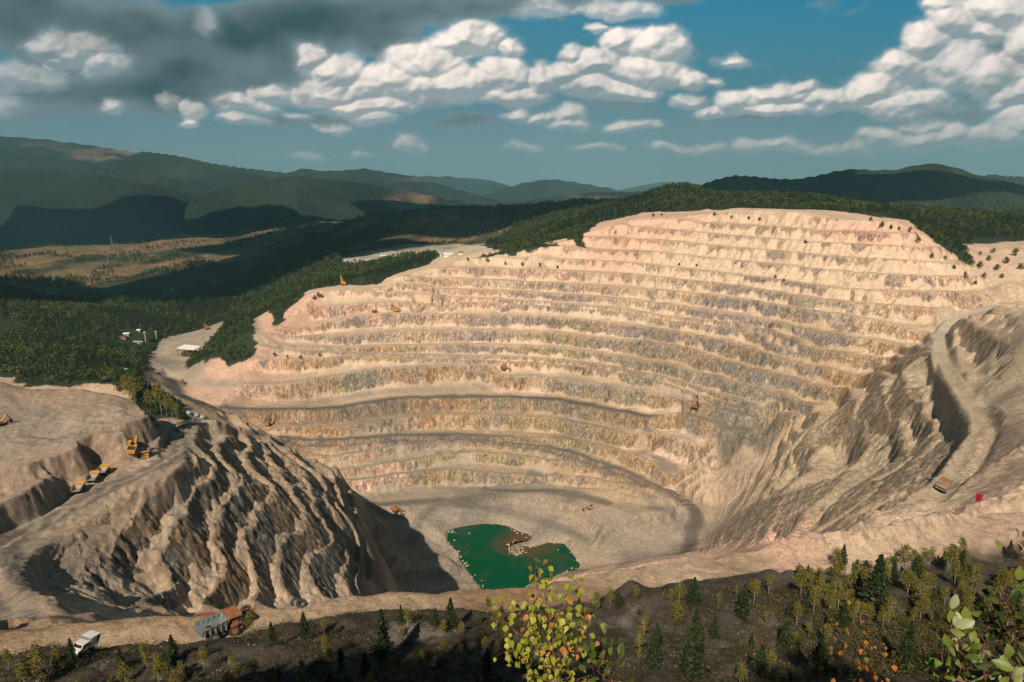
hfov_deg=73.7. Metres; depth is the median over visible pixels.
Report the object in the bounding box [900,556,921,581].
young pine
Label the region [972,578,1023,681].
leafy shrub
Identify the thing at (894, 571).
young pine
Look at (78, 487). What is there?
haul truck
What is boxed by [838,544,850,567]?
young pine
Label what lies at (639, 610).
bush
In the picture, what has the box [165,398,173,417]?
edge tree
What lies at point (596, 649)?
young pine
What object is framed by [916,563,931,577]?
bush
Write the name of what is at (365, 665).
young pine
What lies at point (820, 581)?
birch tree
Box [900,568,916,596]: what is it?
birch tree
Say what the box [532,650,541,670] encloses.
birch tree
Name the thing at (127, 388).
edge tree
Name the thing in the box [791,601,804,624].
birch tree
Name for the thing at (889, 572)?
birch tree
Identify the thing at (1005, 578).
birch tree
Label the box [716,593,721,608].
birch tree
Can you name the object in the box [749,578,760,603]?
birch tree
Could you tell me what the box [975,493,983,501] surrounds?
waste bin
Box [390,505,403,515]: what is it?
mining shovel
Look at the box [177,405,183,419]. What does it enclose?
edge tree
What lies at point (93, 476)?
haul truck
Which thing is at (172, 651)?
young pine
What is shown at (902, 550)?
birch tree
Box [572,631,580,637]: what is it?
bush
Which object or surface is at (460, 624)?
birch tree
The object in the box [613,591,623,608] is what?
young pine
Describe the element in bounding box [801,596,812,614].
young pine
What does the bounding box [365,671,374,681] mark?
birch tree
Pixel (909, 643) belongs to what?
young pine
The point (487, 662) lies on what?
young pine
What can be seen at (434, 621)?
young pine
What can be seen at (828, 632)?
birch tree
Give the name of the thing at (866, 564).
young pine
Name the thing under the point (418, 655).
birch tree
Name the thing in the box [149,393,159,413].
edge tree
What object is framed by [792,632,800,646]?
birch tree
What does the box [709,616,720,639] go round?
young pine
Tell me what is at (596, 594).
birch tree
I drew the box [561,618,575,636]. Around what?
birch tree
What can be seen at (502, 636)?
birch tree
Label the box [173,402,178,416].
edge tree
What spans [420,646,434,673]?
birch tree
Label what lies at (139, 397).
edge tree
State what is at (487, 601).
birch tree
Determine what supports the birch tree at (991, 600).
on the ground
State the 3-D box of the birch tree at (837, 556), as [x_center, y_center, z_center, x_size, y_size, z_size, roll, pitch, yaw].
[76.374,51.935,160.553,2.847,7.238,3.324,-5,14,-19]
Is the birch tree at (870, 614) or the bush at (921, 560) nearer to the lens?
the birch tree at (870, 614)
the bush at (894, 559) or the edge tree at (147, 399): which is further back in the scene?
the edge tree at (147, 399)
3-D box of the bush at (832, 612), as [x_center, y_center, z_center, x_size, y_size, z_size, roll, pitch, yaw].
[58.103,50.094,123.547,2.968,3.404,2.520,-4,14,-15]
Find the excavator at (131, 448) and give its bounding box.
[126,435,137,453]
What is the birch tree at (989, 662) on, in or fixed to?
on the ground
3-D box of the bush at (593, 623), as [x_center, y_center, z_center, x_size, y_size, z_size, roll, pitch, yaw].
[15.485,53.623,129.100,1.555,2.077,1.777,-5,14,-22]
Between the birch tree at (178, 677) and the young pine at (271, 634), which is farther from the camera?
the young pine at (271, 634)
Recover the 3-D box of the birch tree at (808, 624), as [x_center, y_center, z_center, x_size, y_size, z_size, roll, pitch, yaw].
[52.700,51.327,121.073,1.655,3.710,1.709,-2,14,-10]
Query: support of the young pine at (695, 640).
on the ground
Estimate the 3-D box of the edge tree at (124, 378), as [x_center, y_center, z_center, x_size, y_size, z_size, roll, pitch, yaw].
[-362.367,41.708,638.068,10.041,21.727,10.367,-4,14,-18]
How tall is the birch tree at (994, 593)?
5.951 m
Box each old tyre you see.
[240,605,251,613]
[290,597,300,605]
[296,599,306,607]
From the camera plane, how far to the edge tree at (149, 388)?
629.98 m
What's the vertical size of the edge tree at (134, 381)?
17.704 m
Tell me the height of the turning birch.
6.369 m
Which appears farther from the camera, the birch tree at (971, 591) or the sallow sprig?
the birch tree at (971, 591)
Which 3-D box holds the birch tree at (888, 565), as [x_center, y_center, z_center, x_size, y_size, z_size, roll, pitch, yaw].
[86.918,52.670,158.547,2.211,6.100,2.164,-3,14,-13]
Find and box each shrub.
[924,594,1023,681]
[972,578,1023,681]
[995,527,1023,605]
[1012,247,1018,256]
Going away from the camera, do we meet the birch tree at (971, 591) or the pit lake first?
the birch tree at (971, 591)
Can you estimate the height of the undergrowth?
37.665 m
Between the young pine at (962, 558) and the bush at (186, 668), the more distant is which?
the young pine at (962, 558)
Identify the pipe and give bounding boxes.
[193,608,254,615]
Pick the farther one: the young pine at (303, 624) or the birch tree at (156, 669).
the young pine at (303, 624)
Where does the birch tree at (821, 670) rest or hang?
on the ground
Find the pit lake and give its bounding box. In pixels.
[447,524,579,589]
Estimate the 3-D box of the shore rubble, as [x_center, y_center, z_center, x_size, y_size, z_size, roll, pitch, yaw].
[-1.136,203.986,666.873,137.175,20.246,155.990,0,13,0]
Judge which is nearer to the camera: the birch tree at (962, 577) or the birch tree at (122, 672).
the birch tree at (122, 672)
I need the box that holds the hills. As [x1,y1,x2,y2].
[0,136,1023,310]
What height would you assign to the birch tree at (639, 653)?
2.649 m
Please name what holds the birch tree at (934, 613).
on the ground
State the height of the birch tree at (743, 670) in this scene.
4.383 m
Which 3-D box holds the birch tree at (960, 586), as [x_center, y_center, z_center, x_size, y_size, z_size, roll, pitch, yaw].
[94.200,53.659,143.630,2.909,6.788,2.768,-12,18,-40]
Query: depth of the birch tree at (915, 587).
142.53 m
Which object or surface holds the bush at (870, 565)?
on the ground
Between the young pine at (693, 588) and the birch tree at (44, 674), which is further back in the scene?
the young pine at (693, 588)
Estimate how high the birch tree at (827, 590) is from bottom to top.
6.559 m
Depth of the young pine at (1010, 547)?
168.96 m
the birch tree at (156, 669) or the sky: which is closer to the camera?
the birch tree at (156, 669)
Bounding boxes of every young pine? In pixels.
[20,659,31,679]
[48,655,62,674]
[65,638,81,669]
[113,647,126,673]
[164,634,183,666]
[265,621,278,645]
[274,661,283,678]
[297,611,311,641]
[334,648,346,670]
[358,652,370,678]
[369,609,397,662]
[396,604,406,624]
[429,608,439,627]
[442,597,460,632]
[476,647,495,680]
[517,641,534,672]
[585,638,599,664]
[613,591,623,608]
[636,629,664,670]
[649,622,664,647]
[673,609,716,681]
[684,577,705,608]
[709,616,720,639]
[729,584,752,623]
[746,633,754,648]
[750,643,771,677]
[775,621,793,648]
[785,604,791,617]
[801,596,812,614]
[806,633,831,673]
[811,570,822,594]
[827,614,831,629]
[835,602,849,627]
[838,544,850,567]
[845,567,861,592]
[851,553,896,619]
[860,560,869,586]
[890,560,900,584]
[892,619,920,667]
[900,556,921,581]
[935,551,948,570]
[954,550,967,576]
[1003,540,1014,558]
[1005,591,1023,614]
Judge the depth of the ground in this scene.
706.21 m
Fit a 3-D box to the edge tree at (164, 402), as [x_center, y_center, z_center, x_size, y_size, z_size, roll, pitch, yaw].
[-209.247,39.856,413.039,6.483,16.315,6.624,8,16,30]
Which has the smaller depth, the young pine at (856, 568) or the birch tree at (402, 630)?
the birch tree at (402, 630)
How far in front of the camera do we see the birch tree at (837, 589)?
130.58 m
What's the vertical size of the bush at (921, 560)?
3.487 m
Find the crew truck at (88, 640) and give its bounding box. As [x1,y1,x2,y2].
[72,630,100,657]
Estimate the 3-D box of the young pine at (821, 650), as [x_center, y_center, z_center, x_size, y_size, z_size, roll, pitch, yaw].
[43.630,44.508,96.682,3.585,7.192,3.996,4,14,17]
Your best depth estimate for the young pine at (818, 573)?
131.69 m
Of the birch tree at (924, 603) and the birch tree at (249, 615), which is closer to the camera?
the birch tree at (249, 615)
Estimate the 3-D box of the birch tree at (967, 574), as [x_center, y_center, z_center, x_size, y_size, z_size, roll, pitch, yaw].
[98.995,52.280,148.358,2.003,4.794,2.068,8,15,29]
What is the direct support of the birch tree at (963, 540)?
on the ground
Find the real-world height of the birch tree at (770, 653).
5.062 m
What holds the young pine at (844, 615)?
on the ground
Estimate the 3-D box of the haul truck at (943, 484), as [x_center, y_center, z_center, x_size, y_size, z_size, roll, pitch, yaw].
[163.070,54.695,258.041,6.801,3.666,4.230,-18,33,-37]
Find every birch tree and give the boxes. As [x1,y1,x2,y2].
[0,648,12,670]
[13,659,30,680]
[25,638,44,672]
[27,658,47,681]
[40,669,49,680]
[49,646,60,665]
[115,660,131,681]
[138,640,149,662]
[141,652,151,670]
[150,659,165,679]
[153,654,166,677]
[167,666,177,681]
[171,672,183,681]
[176,660,182,673]
[197,650,207,669]
[221,671,235,681]
[227,655,236,667]
[234,661,242,679]
[242,609,257,634]
[245,657,258,680]
[297,659,306,674]
[319,634,330,651]
[320,620,327,634]
[325,646,335,664]
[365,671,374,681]
[398,625,405,636]
[400,659,409,674]
[403,607,412,628]
[413,648,422,662]
[414,654,425,677]
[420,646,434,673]
[439,620,446,631]
[439,639,447,657]
[455,644,465,665]
[457,620,463,632]
[481,636,488,652]
[483,597,491,613]
[490,610,501,627]
[499,620,508,643]
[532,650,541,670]
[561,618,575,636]
[592,592,601,609]
[606,587,614,605]
[633,584,639,597]
[634,631,646,646]
[637,614,652,633]
[637,647,642,656]
[667,588,674,604]
[672,600,683,620]
[674,581,687,599]
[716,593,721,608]
[734,660,749,681]
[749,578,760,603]
[763,647,776,675]
[764,573,775,596]
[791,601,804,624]
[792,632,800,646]
[793,567,812,594]
[805,567,815,584]
[805,622,814,636]
[808,585,824,612]
[812,575,825,598]
[815,565,824,576]
[819,623,832,641]
[819,665,824,676]
[820,583,834,608]
[824,594,834,608]
[829,562,841,580]
[830,546,844,562]
[830,581,846,607]
[834,582,846,609]
[843,589,852,601]
[844,575,851,586]
[847,570,863,591]
[847,598,859,625]
[851,561,867,578]
[854,580,865,596]
[854,601,869,621]
[861,566,870,580]
[866,602,875,622]
[876,605,890,626]
[881,595,897,625]
[885,565,891,577]
[886,556,892,568]
[890,651,899,663]
[898,543,914,566]
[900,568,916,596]
[909,605,920,617]
[910,576,921,596]
[910,586,931,607]
[911,549,917,558]
[911,582,918,598]
[915,594,929,616]
[919,547,929,564]
[921,572,931,587]
[924,572,937,590]
[928,546,937,564]
[929,611,940,621]
[940,586,950,603]
[942,544,958,573]
[947,602,961,627]
[949,560,963,585]
[949,571,957,579]
[953,582,968,601]
[954,537,966,551]
[956,546,970,563]
[957,575,968,581]
[961,560,975,586]
[961,595,974,618]
[962,585,976,600]
[965,571,972,587]
[966,563,983,588]
[982,585,993,597]
[984,597,998,622]
[984,652,995,666]
[985,590,1000,607]
[991,580,1002,592]
[995,567,1012,597]
[1000,602,1019,625]
[1008,568,1016,585]
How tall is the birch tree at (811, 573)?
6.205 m
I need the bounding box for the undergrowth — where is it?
[0,582,1023,681]
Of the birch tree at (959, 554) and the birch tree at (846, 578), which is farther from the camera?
the birch tree at (959, 554)
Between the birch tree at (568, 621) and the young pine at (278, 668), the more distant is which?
the birch tree at (568, 621)
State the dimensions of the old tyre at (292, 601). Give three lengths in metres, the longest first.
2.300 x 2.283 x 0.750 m
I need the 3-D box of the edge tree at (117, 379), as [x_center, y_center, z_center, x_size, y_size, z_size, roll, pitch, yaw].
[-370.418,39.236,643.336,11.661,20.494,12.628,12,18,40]
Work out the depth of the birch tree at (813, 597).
126.16 m
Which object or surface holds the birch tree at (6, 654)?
on the ground
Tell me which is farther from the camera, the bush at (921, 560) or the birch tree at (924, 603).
the bush at (921, 560)
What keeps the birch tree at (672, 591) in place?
on the ground
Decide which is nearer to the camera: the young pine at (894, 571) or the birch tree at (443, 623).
the birch tree at (443, 623)
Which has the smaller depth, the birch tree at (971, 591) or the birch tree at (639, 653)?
the birch tree at (639, 653)
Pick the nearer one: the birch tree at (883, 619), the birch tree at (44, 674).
the birch tree at (44, 674)
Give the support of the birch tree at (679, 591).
on the ground
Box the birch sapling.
[491,558,605,681]
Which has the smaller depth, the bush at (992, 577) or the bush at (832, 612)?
the bush at (832, 612)
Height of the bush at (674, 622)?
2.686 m
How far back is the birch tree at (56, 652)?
109.15 m
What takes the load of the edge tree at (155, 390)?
on the ground
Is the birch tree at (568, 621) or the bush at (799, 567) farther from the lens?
the bush at (799, 567)
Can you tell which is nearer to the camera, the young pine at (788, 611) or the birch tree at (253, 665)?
the birch tree at (253, 665)
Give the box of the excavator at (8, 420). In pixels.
[0,414,12,426]
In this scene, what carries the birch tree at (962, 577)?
on the ground
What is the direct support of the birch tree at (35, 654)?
on the ground
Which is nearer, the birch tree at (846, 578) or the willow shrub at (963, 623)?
the willow shrub at (963, 623)
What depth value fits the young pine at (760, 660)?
95.70 m
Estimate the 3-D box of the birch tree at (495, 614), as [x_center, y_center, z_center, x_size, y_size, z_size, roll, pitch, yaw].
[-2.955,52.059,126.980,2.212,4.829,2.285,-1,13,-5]
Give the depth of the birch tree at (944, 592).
141.59 m
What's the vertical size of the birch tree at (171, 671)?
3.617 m
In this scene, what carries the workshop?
on the ground
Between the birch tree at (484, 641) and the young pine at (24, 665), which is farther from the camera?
the birch tree at (484, 641)
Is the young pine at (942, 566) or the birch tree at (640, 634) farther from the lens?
the young pine at (942, 566)
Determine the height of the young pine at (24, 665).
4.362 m
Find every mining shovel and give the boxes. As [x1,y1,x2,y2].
[264,412,271,425]
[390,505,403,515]
[500,364,510,371]
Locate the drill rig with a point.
(694, 405)
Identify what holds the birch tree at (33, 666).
on the ground
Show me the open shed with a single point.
(189, 350)
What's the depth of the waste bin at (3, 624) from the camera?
146.34 m
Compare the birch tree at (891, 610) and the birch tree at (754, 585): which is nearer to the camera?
the birch tree at (891, 610)
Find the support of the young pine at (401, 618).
on the ground
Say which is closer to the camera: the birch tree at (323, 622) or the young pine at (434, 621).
the birch tree at (323, 622)
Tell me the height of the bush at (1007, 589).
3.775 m
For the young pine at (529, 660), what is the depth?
101.57 m
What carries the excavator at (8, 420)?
on the ground
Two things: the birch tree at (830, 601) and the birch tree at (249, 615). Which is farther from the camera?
the birch tree at (830, 601)
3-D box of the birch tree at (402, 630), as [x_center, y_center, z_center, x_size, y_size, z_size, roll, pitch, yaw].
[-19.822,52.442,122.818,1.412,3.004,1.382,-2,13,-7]
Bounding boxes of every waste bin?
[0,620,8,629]
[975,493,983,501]
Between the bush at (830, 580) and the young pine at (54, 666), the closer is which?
the young pine at (54, 666)
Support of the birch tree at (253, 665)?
on the ground
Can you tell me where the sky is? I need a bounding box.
[0,0,1023,190]
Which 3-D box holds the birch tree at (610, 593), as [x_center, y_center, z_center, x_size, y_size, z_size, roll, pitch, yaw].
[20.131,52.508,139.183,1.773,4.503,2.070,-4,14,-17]
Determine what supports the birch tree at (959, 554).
on the ground
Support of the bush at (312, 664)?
on the ground
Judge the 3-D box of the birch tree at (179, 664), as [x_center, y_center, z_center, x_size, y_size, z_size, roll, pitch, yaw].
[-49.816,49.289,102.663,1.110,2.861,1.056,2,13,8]
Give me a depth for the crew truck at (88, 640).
117.42 m
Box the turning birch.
[813,600,900,681]
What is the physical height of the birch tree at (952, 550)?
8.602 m
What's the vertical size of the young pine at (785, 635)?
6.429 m
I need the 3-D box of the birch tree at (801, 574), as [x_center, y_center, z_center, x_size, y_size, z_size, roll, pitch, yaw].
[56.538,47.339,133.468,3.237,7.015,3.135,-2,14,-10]
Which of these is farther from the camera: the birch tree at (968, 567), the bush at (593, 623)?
the birch tree at (968, 567)
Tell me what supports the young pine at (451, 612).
on the ground
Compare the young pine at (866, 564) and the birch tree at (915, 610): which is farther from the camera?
the young pine at (866, 564)
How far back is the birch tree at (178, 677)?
90.57 m
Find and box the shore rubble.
[444,514,580,589]
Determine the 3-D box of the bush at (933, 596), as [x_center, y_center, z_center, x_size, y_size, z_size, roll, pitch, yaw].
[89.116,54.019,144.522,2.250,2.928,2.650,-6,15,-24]
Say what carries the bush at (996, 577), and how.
on the ground
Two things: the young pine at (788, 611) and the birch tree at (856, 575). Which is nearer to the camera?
the young pine at (788, 611)
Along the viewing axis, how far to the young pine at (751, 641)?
120.82 m
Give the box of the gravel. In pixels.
[6,587,1006,681]
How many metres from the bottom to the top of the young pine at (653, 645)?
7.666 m
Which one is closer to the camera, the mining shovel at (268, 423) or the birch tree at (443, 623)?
the birch tree at (443, 623)
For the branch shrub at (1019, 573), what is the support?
on the ground
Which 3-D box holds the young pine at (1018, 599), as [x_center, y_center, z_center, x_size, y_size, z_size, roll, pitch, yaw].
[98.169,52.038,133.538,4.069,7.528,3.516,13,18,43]
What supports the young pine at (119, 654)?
on the ground
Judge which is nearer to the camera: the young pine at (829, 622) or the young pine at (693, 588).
the young pine at (829, 622)
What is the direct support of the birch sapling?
on the ground
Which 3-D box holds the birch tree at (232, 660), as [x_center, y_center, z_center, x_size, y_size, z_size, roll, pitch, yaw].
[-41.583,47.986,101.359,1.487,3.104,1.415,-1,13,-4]
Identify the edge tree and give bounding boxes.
[114,373,125,390]
[119,374,127,393]
[122,379,133,401]
[123,377,143,404]
[132,384,148,407]
[139,380,148,409]
[142,389,152,412]
[147,383,152,395]
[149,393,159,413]
[151,383,169,415]
[161,394,170,411]
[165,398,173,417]
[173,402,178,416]
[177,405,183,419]
[183,408,188,419]
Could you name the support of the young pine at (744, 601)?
on the ground
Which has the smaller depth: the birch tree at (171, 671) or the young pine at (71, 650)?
the birch tree at (171, 671)
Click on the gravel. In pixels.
(184, 660)
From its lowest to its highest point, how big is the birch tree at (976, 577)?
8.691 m
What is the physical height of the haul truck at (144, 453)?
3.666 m
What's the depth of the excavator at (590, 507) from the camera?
722.94 m
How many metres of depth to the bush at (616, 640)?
110.33 m
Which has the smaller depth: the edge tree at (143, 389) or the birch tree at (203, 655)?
the birch tree at (203, 655)
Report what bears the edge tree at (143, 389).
on the ground
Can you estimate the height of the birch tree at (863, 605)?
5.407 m
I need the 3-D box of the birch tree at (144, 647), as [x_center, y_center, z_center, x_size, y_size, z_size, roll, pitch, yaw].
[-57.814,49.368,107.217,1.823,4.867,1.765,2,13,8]
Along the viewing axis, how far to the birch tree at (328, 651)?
103.04 m
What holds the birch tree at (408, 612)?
on the ground
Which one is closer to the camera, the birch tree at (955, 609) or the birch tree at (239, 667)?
the birch tree at (239, 667)
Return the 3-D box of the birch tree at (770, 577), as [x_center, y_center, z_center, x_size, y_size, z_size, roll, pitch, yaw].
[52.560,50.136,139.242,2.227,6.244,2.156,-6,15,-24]
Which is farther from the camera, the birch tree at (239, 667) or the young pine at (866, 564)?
the young pine at (866, 564)
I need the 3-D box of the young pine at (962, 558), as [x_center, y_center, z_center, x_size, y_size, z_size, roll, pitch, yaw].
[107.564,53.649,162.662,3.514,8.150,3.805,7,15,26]
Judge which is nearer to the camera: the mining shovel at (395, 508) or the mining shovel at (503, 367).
the mining shovel at (395, 508)
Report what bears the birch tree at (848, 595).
on the ground
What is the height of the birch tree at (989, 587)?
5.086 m
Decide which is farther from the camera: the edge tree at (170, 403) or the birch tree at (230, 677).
the edge tree at (170, 403)
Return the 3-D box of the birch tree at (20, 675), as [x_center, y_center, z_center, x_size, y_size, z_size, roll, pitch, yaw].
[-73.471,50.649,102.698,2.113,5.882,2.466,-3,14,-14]
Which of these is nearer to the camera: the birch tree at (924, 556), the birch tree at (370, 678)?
the birch tree at (370, 678)
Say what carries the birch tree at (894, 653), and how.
on the ground
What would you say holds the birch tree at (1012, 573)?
on the ground
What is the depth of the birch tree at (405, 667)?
100.19 m
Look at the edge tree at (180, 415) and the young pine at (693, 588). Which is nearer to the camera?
the young pine at (693, 588)
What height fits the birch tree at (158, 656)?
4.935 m
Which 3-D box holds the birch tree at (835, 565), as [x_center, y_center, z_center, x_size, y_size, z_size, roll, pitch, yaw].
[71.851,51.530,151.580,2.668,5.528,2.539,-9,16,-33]
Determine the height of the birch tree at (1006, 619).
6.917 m
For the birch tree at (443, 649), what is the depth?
111.64 m
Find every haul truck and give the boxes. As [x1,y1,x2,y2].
[70,480,85,493]
[85,470,99,482]
[96,464,110,475]
[139,448,151,458]
[194,604,242,639]
[935,476,952,493]
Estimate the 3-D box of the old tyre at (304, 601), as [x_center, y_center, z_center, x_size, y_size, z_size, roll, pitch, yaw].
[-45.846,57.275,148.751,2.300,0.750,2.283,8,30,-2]
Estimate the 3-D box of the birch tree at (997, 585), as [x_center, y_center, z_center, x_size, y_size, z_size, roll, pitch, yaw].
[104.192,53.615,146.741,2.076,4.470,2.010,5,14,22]
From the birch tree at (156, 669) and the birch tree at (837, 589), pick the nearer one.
the birch tree at (156, 669)
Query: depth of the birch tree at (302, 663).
98.39 m
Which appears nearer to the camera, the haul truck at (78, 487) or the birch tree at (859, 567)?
the birch tree at (859, 567)
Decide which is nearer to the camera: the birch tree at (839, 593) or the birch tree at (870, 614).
the birch tree at (870, 614)
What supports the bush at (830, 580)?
on the ground
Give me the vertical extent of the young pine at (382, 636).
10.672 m
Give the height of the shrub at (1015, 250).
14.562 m
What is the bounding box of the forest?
[0,180,1023,415]
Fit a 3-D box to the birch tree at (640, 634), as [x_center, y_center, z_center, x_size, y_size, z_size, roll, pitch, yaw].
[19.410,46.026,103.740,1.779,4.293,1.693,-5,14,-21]
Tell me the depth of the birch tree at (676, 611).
126.97 m
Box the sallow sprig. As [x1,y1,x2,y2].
[572,626,633,681]
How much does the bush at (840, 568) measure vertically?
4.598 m
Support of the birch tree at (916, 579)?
on the ground
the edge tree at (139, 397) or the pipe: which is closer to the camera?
the pipe
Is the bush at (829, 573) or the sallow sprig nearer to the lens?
the sallow sprig
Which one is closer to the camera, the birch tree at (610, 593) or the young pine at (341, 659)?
the young pine at (341, 659)
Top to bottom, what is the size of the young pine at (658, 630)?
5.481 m
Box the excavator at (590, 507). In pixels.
[582,504,593,510]
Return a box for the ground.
[0,193,1023,681]
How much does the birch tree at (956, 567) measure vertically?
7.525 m
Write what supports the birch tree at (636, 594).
on the ground
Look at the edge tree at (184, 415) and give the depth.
407.87 m
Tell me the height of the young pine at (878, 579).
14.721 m
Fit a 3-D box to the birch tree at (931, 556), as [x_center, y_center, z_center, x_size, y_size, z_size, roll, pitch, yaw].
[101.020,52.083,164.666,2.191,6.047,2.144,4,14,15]
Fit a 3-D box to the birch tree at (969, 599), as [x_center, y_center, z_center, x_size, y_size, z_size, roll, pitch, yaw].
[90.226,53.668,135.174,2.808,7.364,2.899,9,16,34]
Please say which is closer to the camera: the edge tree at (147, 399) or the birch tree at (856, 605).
the birch tree at (856, 605)
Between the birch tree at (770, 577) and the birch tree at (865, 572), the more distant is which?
the birch tree at (865, 572)
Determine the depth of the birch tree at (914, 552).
164.11 m
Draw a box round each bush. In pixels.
[182,665,190,673]
[308,661,315,671]
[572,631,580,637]
[590,620,597,626]
[610,637,619,646]
[636,608,642,615]
[672,620,679,626]
[794,563,804,576]
[823,608,840,621]
[825,566,833,574]
[825,576,834,589]
[834,561,846,576]
[858,560,872,569]
[889,555,898,565]
[901,581,912,592]
[913,555,926,565]
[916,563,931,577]
[931,589,940,598]
[988,573,997,586]
[990,575,1004,586]
[1002,585,1013,596]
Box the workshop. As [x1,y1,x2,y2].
[444,253,452,257]
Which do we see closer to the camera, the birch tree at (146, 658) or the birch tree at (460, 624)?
the birch tree at (146, 658)
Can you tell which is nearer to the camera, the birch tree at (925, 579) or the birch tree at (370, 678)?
the birch tree at (370, 678)
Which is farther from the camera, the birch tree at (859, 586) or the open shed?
the open shed
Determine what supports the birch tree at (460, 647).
on the ground
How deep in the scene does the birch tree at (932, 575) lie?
144.53 m
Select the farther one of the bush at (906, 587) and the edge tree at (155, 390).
the edge tree at (155, 390)
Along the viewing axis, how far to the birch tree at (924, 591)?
138.98 m
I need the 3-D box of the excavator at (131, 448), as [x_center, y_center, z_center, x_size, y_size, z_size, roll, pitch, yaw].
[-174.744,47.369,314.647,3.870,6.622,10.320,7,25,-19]
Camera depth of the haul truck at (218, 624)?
138.10 m
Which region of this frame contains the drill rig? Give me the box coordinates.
[690,395,698,408]
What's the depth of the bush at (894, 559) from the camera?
164.10 m
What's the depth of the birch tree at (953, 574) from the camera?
151.65 m
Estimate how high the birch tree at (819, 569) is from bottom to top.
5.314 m
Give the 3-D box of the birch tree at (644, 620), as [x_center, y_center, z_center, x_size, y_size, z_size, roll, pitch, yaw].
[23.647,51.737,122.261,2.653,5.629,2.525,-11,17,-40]
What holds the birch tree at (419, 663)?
on the ground
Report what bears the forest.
on the ground
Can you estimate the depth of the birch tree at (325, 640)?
106.09 m
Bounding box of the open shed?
[176,344,200,356]
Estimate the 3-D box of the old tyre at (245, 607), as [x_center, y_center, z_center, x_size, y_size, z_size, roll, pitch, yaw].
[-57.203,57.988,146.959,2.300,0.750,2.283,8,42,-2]
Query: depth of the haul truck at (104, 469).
302.35 m

